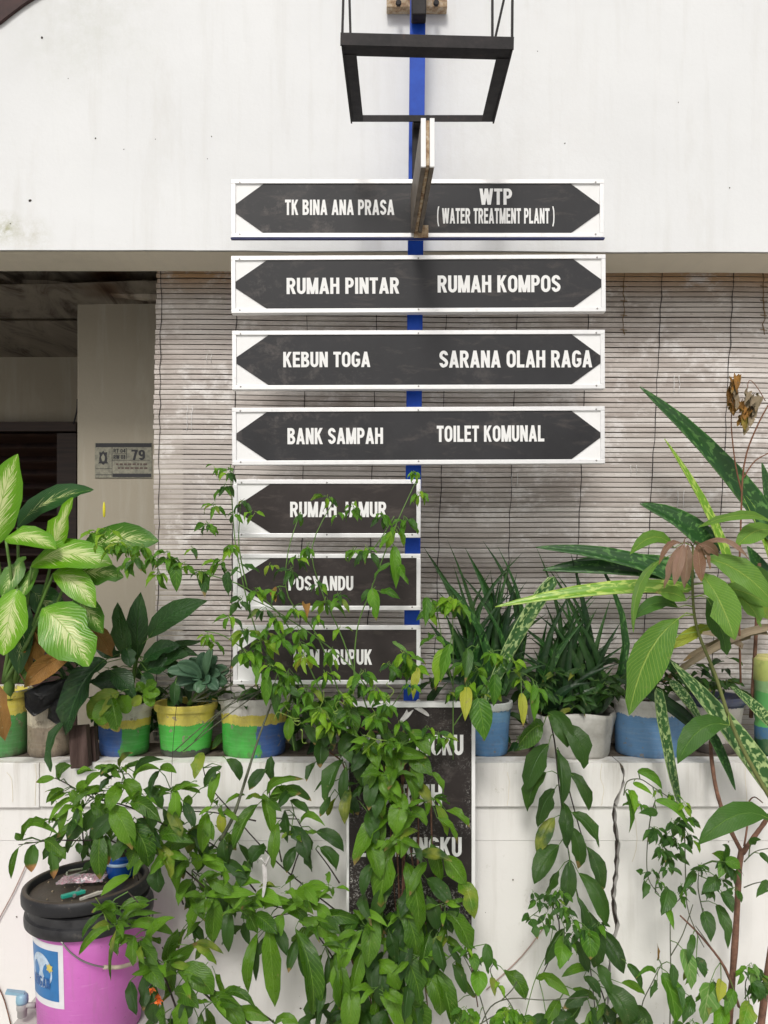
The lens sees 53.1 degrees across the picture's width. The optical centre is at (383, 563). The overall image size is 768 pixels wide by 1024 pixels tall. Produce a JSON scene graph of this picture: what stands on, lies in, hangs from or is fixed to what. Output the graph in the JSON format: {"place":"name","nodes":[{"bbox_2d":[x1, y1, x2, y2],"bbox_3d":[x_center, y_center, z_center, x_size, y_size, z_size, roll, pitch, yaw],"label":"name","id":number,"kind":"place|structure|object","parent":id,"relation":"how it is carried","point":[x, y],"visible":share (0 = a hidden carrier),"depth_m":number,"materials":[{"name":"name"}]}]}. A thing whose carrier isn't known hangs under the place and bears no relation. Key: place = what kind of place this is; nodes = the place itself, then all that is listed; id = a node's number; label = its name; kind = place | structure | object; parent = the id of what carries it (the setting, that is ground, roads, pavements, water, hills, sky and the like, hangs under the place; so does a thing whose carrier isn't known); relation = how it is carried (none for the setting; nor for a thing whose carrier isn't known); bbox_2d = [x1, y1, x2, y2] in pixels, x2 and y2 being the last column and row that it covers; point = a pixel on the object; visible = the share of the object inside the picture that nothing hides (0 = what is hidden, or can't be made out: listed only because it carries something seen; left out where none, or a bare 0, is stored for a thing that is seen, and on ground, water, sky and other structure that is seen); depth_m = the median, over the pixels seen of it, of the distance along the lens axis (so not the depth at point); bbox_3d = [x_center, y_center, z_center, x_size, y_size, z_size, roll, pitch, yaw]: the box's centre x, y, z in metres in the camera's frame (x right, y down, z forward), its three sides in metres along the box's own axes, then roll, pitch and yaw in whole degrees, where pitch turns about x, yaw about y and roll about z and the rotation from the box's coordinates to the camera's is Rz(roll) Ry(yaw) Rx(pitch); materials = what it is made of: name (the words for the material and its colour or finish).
{"place":"outdoors","nodes":[
{"label":"outdoors","id":0,"kind":"place"},
{"bbox_2d":[14,985,178,1023],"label":"concrete block","id":1,"kind":"structure","parent":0,"point":[31,1016],"depth_m":2.04,"materials":[{"name":"white concrete"}]},
{"bbox_2d":[5,860,153,1023],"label":"bucket","id":2,"kind":"object","parent":1,"relation":"on","point":[72,986],"visible":0.78,"depth_m":1.88,"materials":[{"name":"pink plastic"}]},
{"bbox_2d":[61,887,85,898],"bbox_3d":[-0.782,0.832,1.930,0.031,0.014,0.057,0,0,43],"label":"clothes peg","id":3,"kind":"object","parent":2,"relation":"on","point":[77,892],"visible":1,"depth_m":1.93,"materials":[{"name":"teal plastic"}]},
{"bbox_2d":[66,868,89,875],"bbox_3d":[-0.832,0.834,2.079,0.039,0.006,0.066,0,0,44],"label":"hair clip","id":4,"kind":"object","parent":2,"relation":"on","point":[84,871],"visible":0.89,"depth_m":2.08,"materials":[{"name":"grey plastic"}]},
{"bbox_2d":[56,873,107,884],"bbox_3d":[-0.792,0.824,2.018,0.124,0.015,0.055,0,0,-5],"label":"foil wrapper","id":5,"kind":"object","parent":2,"relation":"on","point":[84,878],"visible":0.91,"depth_m":2.00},
{"bbox_2d":[46,872,132,900],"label":"lid litter","id":6,"kind":"object","parent":2,"relation":"on","point":[78,885],"visible":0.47,"depth_m":2.01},
{"bbox_2d":[79,890,102,900],"bbox_3d":[-0.733,0.833,1.927,0.020,0.012,0.055,0,0,39],"label":"white peg","id":7,"kind":"object","parent":2,"relation":"on","point":[96,893],"visible":0.82,"depth_m":1.92,"materials":[{"name":"plastic"}]},
{"bbox_2d":[106,852,133,879],"bbox_3d":[-0.709,0.789,2.070,0.085,0.104,0.085,0,0,0],"label":"blue cup","id":8,"kind":"object","parent":2,"relation":"on","point":[117,867],"visible":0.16,"depth_m":2.04,"materials":[{"name":"plastic"}]},
{"bbox_2d":[389,596,554,759],"bbox_3d":[0.209,0.304,2.006,0.467,0.440,0.148,0,0,0],"label":"chilli plant","id":9,"kind":"object","parent":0,"point":[478,711],"visible":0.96,"depth_m":1.99,"materials":[{"name":"green plant"}]},
{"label":"ground","id":10,"kind":"structure","parent":0,"visible":0},
{"bbox_2d":[8,752,204,915],"bbox_3d":[-0.709,0.712,2.012,0.491,0.488,0.285,0,0,0],"label":"leafy shrub","id":11,"kind":"object","parent":10,"relation":"on","point":[141,838],"visible":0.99,"depth_m":1.91,"materials":[{"name":"green plant"}]},
{"bbox_2d":[78,891,298,1023],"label":"leafy shrub","id":12,"kind":"object","parent":10,"relation":"on","point":[197,976],"visible":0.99,"depth_m":1.78,"materials":[{"name":"green plant"}]},
{"bbox_2d":[149,988,162,1004],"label":"orange flower","id":13,"kind":"object","parent":12,"relation":"attached to","point":[158,997],"visible":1,"depth_m":1.77,"materials":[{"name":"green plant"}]},
{"bbox_2d":[157,752,371,1023],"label":"leafy shrub","id":14,"kind":"object","parent":10,"relation":"on","point":[213,901],"visible":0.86,"depth_m":1.99,"materials":[{"name":"green plant"}]},
{"bbox_2d":[175,685,271,840],"bbox_3d":[-0.438,0.527,2.088,0.302,0.409,0.147,0,0,0],"label":"dry cane","id":15,"kind":"object","parent":14,"relation":"attached to","point":[225,831],"visible":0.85,"depth_m":2.09,"materials":[{"name":"brown plant"}]},
{"bbox_2d":[257,855,269,896],"bbox_3d":[-0.308,0.797,1.985,0.043,0.135,0.015,0,0,0],"label":"string tie","id":16,"kind":"object","parent":14,"relation":"hanging from","point":[264,868],"visible":0.99,"depth_m":1.98,"materials":[{"name":"white plastic"}]},
{"bbox_2d":[283,696,478,1023],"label":"leafy shrub","id":17,"kind":"object","parent":10,"relation":"on","point":[410,939],"visible":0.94,"depth_m":1.98,"materials":[{"name":"green plant"}]},
{"bbox_2d":[0,0,767,742],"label":"house front","id":18,"kind":"structure","parent":10,"relation":"on","point":[136,136],"depth_m":2.22,"materials":[{"name":"paint"}]},
{"bbox_2d":[0,0,33,24],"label":"roof eave","id":19,"kind":"object","parent":18,"relation":"attached to","point":[9,9],"visible":1,"depth_m":2.21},
{"bbox_2d":[0,422,76,724],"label":"louvred window","id":20,"kind":"structure","parent":18,"relation":"attached to","point":[46,452],"depth_m":3.38,"materials":[{"name":"brown wood"}]},
{"bbox_2d":[0,422,76,432],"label":"window frame","id":21,"kind":"structure","parent":20,"relation":"in","point":[5,427],"depth_m":3.36,"materials":[{"name":"brown wood"}]},
{"bbox_2d":[57,433,76,724],"bbox_3d":[-1.393,0.165,3.390,0.084,1.470,0.040,0,0,0],"label":"window frame","id":22,"kind":"structure","parent":20,"relation":"in","point":[66,442],"depth_m":3.37,"materials":[{"name":"brown wood"}]},
{"bbox_2d":[95,443,151,477],"bbox_3d":[-0.922,-0.364,2.718,0.202,0.124,0.006,0,0,0],"label":"number plate","id":23,"kind":"object","parent":18,"relation":"attached to","point":[123,460],"visible":1,"depth_m":2.72,"materials":[{"name":"beige metal"}]},
{"bbox_2d":[387,0,446,700],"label":"sign pole","id":24,"kind":"object","parent":18,"relation":"attached to","point":[417,10],"visible":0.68,"depth_m":2.11,"materials":[{"name":"blue metal"}]},
{"bbox_2d":[233,480,420,537],"bbox_3d":[-0.154,-0.147,2.080,0.506,0.156,0.025,0,0,0],"label":"arrow sign","id":25,"kind":"object","parent":24,"relation":"attached to","point":[280,504],"visible":0.88,"depth_m":2.07,"materials":[{"name":"metal"}]},
{"bbox_2d":[233,554,420,609],"bbox_3d":[-0.154,0.051,2.080,0.506,0.152,0.025,0,0,0],"label":"arrow sign","id":26,"kind":"object","parent":24,"relation":"attached to","point":[336,573],"visible":0.77,"depth_m":2.07,"materials":[{"name":"metal"}]},
{"bbox_2d":[233,625,420,683],"bbox_3d":[-0.154,0.247,2.080,0.506,0.159,0.025,0,0,0],"label":"arrow sign","id":27,"kind":"object","parent":24,"relation":"attached to","point":[376,648],"visible":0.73,"depth_m":2.07,"materials":[{"name":"metal"}]},
{"bbox_2d":[346,701,474,931],"bbox_3d":[0.073,0.690,2.098,0.350,0.624,0.022,0,0,0],"label":"tall board","id":28,"kind":"object","parent":24,"relation":"attached to","point":[457,774],"visible":0.33,"depth_m":2.09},
{"bbox_2d":[400,699,428,721],"bbox_3d":[0.083,0.402,2.093,0.081,0.063,0.017,0,0,0],"label":"cloth tie","id":29,"kind":"object","parent":28,"relation":"attached to","point":[406,715],"visible":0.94,"depth_m":2.09,"materials":[{"name":"white fabric"}]},
{"bbox_2d":[231,179,604,240],"bbox_3d":[0.090,-0.946,2.060,0.999,0.158,0.025,0,0,0],"label":"arrow sign","id":30,"kind":"object","parent":24,"relation":"attached to","point":[380,209],"visible":0.97,"depth_m":2.05,"materials":[{"name":"metal"}]},
{"bbox_2d":[232,330,604,390],"bbox_3d":[0.093,-0.549,2.080,1.005,0.159,0.025,0,0,0],"label":"arrow sign","id":31,"kind":"object","parent":24,"relation":"attached to","point":[438,360],"visible":1,"depth_m":2.07,"materials":[{"name":"metal"}]},
{"bbox_2d":[231,254,605,315],"bbox_3d":[0.093,-0.753,2.080,1.010,0.154,0.025,0,0,0],"label":"arrow sign","id":32,"kind":"object","parent":24,"relation":"attached to","point":[419,284],"visible":1,"depth_m":2.07,"materials":[{"name":"metal"}]},
{"bbox_2d":[232,406,604,465],"bbox_3d":[0.093,-0.344,2.080,1.005,0.154,0.025,0,0,0],"label":"arrow sign","id":33,"kind":"object","parent":24,"relation":"attached to","point":[351,436],"visible":1,"depth_m":2.07,"materials":[{"name":"metal"}]},
{"bbox_2d":[411,118,434,237],"bbox_3d":[0.095,-0.925,1.872,0.047,0.116,0.352,0,0,0],"label":"edge on sign","id":34,"kind":"object","parent":24,"relation":"attached to","point":[424,166],"visible":1,"depth_m":1.77,"materials":[{"name":"white metal"}]},
{"bbox_2d":[340,0,513,128],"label":"lamp frame","id":35,"kind":"object","parent":24,"relation":"attached to","point":[499,49],"visible":0.92,"depth_m":1.77,"materials":[{"name":"black metal"}]},
{"bbox_2d":[153,271,767,742],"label":"bamboo blind","id":36,"kind":"object","parent":18,"relation":"hanging from","point":[181,473],"visible":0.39,"depth_m":2.44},
{"bbox_2d":[0,743,767,1023],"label":"garden wall","id":37,"kind":"structure","parent":10,"relation":"on","point":[506,829],"depth_m":2.20,"materials":[{"name":"white paint"}]},
{"bbox_2d":[0,989,10,1023],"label":"string","id":38,"kind":"object","parent":37,"relation":"attached to","point":[5,1006],"visible":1,"depth_m":2.19,"materials":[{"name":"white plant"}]},
{"bbox_2d":[0,866,25,916],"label":"string","id":39,"kind":"object","parent":37,"relation":"attached to","point":[13,891],"visible":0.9,"depth_m":2.19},
{"bbox_2d":[0,684,32,757],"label":"plant pot","id":40,"kind":"object","parent":37,"relation":"on","point":[14,743],"visible":0.51,"depth_m":2.27,"materials":[{"name":"paint"}]},
{"bbox_2d":[0,454,158,739],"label":"broad leaf plant","id":41,"kind":"object","parent":40,"relation":"in","point":[63,632],"visible":1,"depth_m":2.07,"materials":[{"name":"green plant"}]},
{"bbox_2d":[26,709,69,757],"bbox_3d":[-0.999,0.490,2.300,0.136,0.158,0.129,0,0,0],"label":"plant pot","id":42,"kind":"object","parent":37,"relation":"on","point":[40,726],"visible":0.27,"depth_m":2.25,"materials":[{"name":"paint"}]},
{"bbox_2d":[24,679,65,723],"bbox_3d":[-0.960,0.398,2.196,0.144,0.136,0.036,0,0,-7],"label":"black plastic","id":43,"kind":"object","parent":42,"relation":"on","point":[41,698],"visible":0.77,"depth_m":2.19,"materials":[{"name":"black plastic"}]},
{"bbox_2d":[29,654,93,686],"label":"plant","id":44,"kind":"object","parent":42,"relation":"in","point":[69,666],"visible":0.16,"depth_m":2.28,"materials":[{"name":"green plant"}]},
{"bbox_2d":[68,724,99,768],"bbox_3d":[-0.858,0.518,2.193,0.067,0.123,0.075,0,0,0],"label":"timber block","id":45,"kind":"object","parent":37,"relation":"on","point":[83,745],"depth_m":2.16,"materials":[{"name":"brown wood"}]},
{"bbox_2d":[98,697,153,756],"bbox_3d":[-0.782,0.493,2.315,0.176,0.153,0.167,0,0,0],"label":"plant pot","id":46,"kind":"object","parent":37,"relation":"on","point":[132,735],"visible":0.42,"depth_m":2.26,"materials":[{"name":"paint"}]},
{"bbox_2d":[44,592,206,771],"bbox_3d":[-0.772,0.330,2.279,0.499,0.489,0.357,0,0,-9],"label":"dark leaf plant","id":47,"kind":"object","parent":46,"relation":"in","point":[132,632],"visible":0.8,"depth_m":2.21,"materials":[{"name":"green plant"}]},
{"bbox_2d":[170,703,176,799],"bbox_3d":[-0.592,0.587,2.145,0.009,0.427,0.054,0,0,12],"label":"hanging thread","id":48,"kind":"object","parent":37,"relation":"hanging from","point":[172,750],"visible":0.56,"depth_m":2.15},
{"bbox_2d":[154,697,217,757],"bbox_3d":[-0.596,0.493,2.310,0.188,0.153,0.179,0,0,0],"label":"plant pot","id":49,"kind":"object","parent":37,"relation":"on","point":[189,721],"visible":0.82,"depth_m":2.25,"materials":[{"name":"paint"}]},
{"bbox_2d":[150,649,244,732],"bbox_3d":[-0.571,0.393,2.284,0.347,0.303,0.270,0,0,0],"label":"succulent","id":50,"kind":"object","parent":49,"relation":"in","point":[200,672],"visible":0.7,"depth_m":2.20,"materials":[{"name":"green plant"}]},
{"bbox_2d":[218,690,289,758],"bbox_3d":[-0.391,0.483,2.315,0.216,0.173,0.194,0,0,0],"label":"plant pot","id":51,"kind":"object","parent":37,"relation":"on","point":[241,726],"visible":0.65,"depth_m":2.24,"materials":[{"name":"paint"}]},
{"bbox_2d":[80,464,428,757],"bbox_3d":[-0.330,0.179,2.164,0.890,0.871,0.556,0,0,0],"label":"chilli plant","id":52,"kind":"object","parent":51,"relation":"in","point":[256,658],"visible":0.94,"depth_m":1.95,"materials":[{"name":"green plant"}]},
{"bbox_2d":[205,681,307,709],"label":"plant","id":53,"kind":"object","parent":51,"relation":"on","point":[257,696],"visible":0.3,"depth_m":2.25,"materials":[{"name":"green plant"}]},
{"bbox_2d":[472,697,512,756],"bbox_3d":[0.311,0.490,2.310,0.152,0.158,0.144,0,0,0],"label":"plant pot","id":54,"kind":"object","parent":37,"relation":"on","point":[494,743],"visible":0.45,"depth_m":2.26,"materials":[{"name":"paint"}]},
{"bbox_2d":[419,542,544,751],"bbox_3d":[0.283,0.268,2.340,0.417,0.680,0.224,0,0,0],"label":"spiky plant","id":55,"kind":"object","parent":54,"relation":"in","point":[494,635],"visible":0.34,"depth_m":2.28,"materials":[{"name":"green plant"}]},
{"bbox_2d":[486,929,542,989],"bbox_3d":[0.381,1.122,2.194,0.178,0.197,0.004,0,0,0],"label":"string","id":56,"kind":"object","parent":37,"relation":"attached to","point":[517,960],"visible":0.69,"depth_m":2.19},
{"bbox_2d":[527,704,616,758],"bbox_3d":[0.569,0.503,2.310,0.261,0.135,0.208,0,0,0],"label":"grow bag","id":57,"kind":"object","parent":37,"relation":"on","point":[597,729],"visible":0.6,"depth_m":2.22,"materials":[{"name":"plastic"}]},
{"bbox_2d":[511,552,629,748],"bbox_3d":[0.590,0.279,2.318,0.526,0.660,0.303,0,0,0],"label":"spiky plant","id":58,"kind":"object","parent":57,"relation":"in","point":[577,683],"visible":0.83,"depth_m":2.27,"materials":[{"name":"green plant"}]},
{"bbox_2d":[612,693,685,758],"bbox_3d":[0.800,0.485,2.315,0.218,0.168,0.185,0,0,0],"label":"plant pot","id":59,"kind":"object","parent":37,"relation":"on","point":[637,734],"visible":0.48,"depth_m":2.24,"materials":[{"name":"paint"}]},
{"bbox_2d":[601,662,691,701],"bbox_3d":[0.769,0.351,2.261,0.276,0.131,0.144,0,0,0],"label":"plant","id":60,"kind":"object","parent":59,"relation":"on","point":[668,689],"visible":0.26,"depth_m":2.24,"materials":[{"name":"green plant"}]},
{"bbox_2d":[687,691,745,753],"bbox_3d":[1.009,0.485,2.340,0.186,0.168,0.167,0,0,0],"label":"plant pot","id":61,"kind":"object","parent":37,"relation":"on","point":[735,703],"visible":0.3,"depth_m":2.29,"materials":[{"name":"paint"}]},
{"bbox_2d":[484,387,767,803],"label":"mottled sword plant","id":62,"kind":"object","parent":61,"relation":"in","point":[614,561],"visible":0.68,"depth_m":2.23,"materials":[{"name":"green plant"}]},
{"bbox_2d":[726,373,767,682],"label":"dry flower stalk","id":63,"kind":"object","parent":62,"relation":"attached to","point":[748,406],"visible":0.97,"depth_m":2.13,"materials":[{"name":"brown plant"}]},
{"bbox_2d":[678,656,751,698],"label":"plant","id":64,"kind":"object","parent":61,"relation":"on","point":[711,686],"visible":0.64,"depth_m":2.27,"materials":[{"name":"green plant"}]},
{"bbox_2d":[752,653,767,755],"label":"plant pot","id":65,"kind":"object","parent":37,"relation":"on","point":[760,671],"visible":0.73,"depth_m":2.28,"materials":[{"name":"plastic"}]},
{"bbox_2d":[450,944,588,1023],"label":"chilli plant","id":66,"kind":"object","parent":10,"relation":"on","point":[479,980],"visible":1,"depth_m":1.96,"materials":[{"name":"green plant"}]},
{"bbox_2d":[521,887,609,1023],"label":"chilli plant","id":67,"kind":"object","parent":10,"relation":"on","point":[588,938],"visible":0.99,"depth_m":2.00,"materials":[{"name":"green plant"}]},
{"bbox_2d":[497,710,652,1023],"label":"hanging vine","id":68,"kind":"object","parent":10,"relation":"on","point":[626,1008],"visible":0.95,"depth_m":2.06,"materials":[{"name":"green plant"}]},
{"bbox_2d":[621,768,767,1023],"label":"chilli plant","id":69,"kind":"object","parent":10,"relation":"on","point":[712,994],"visible":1,"depth_m":2.00,"materials":[{"name":"green plant"}]},
{"bbox_2d":[625,510,767,844],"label":"mango sapling","id":70,"kind":"object","parent":10,"relation":"on","point":[649,658],"visible":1,"depth_m":1.93,"materials":[{"name":"green plant"}]},
{"bbox_2d":[680,740,767,1023],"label":"woody shrub","id":71,"kind":"object","parent":10,"relation":"on","point":[742,852],"visible":0.75,"depth_m":2.07,"materials":[{"name":"brown plant"}]}
]}

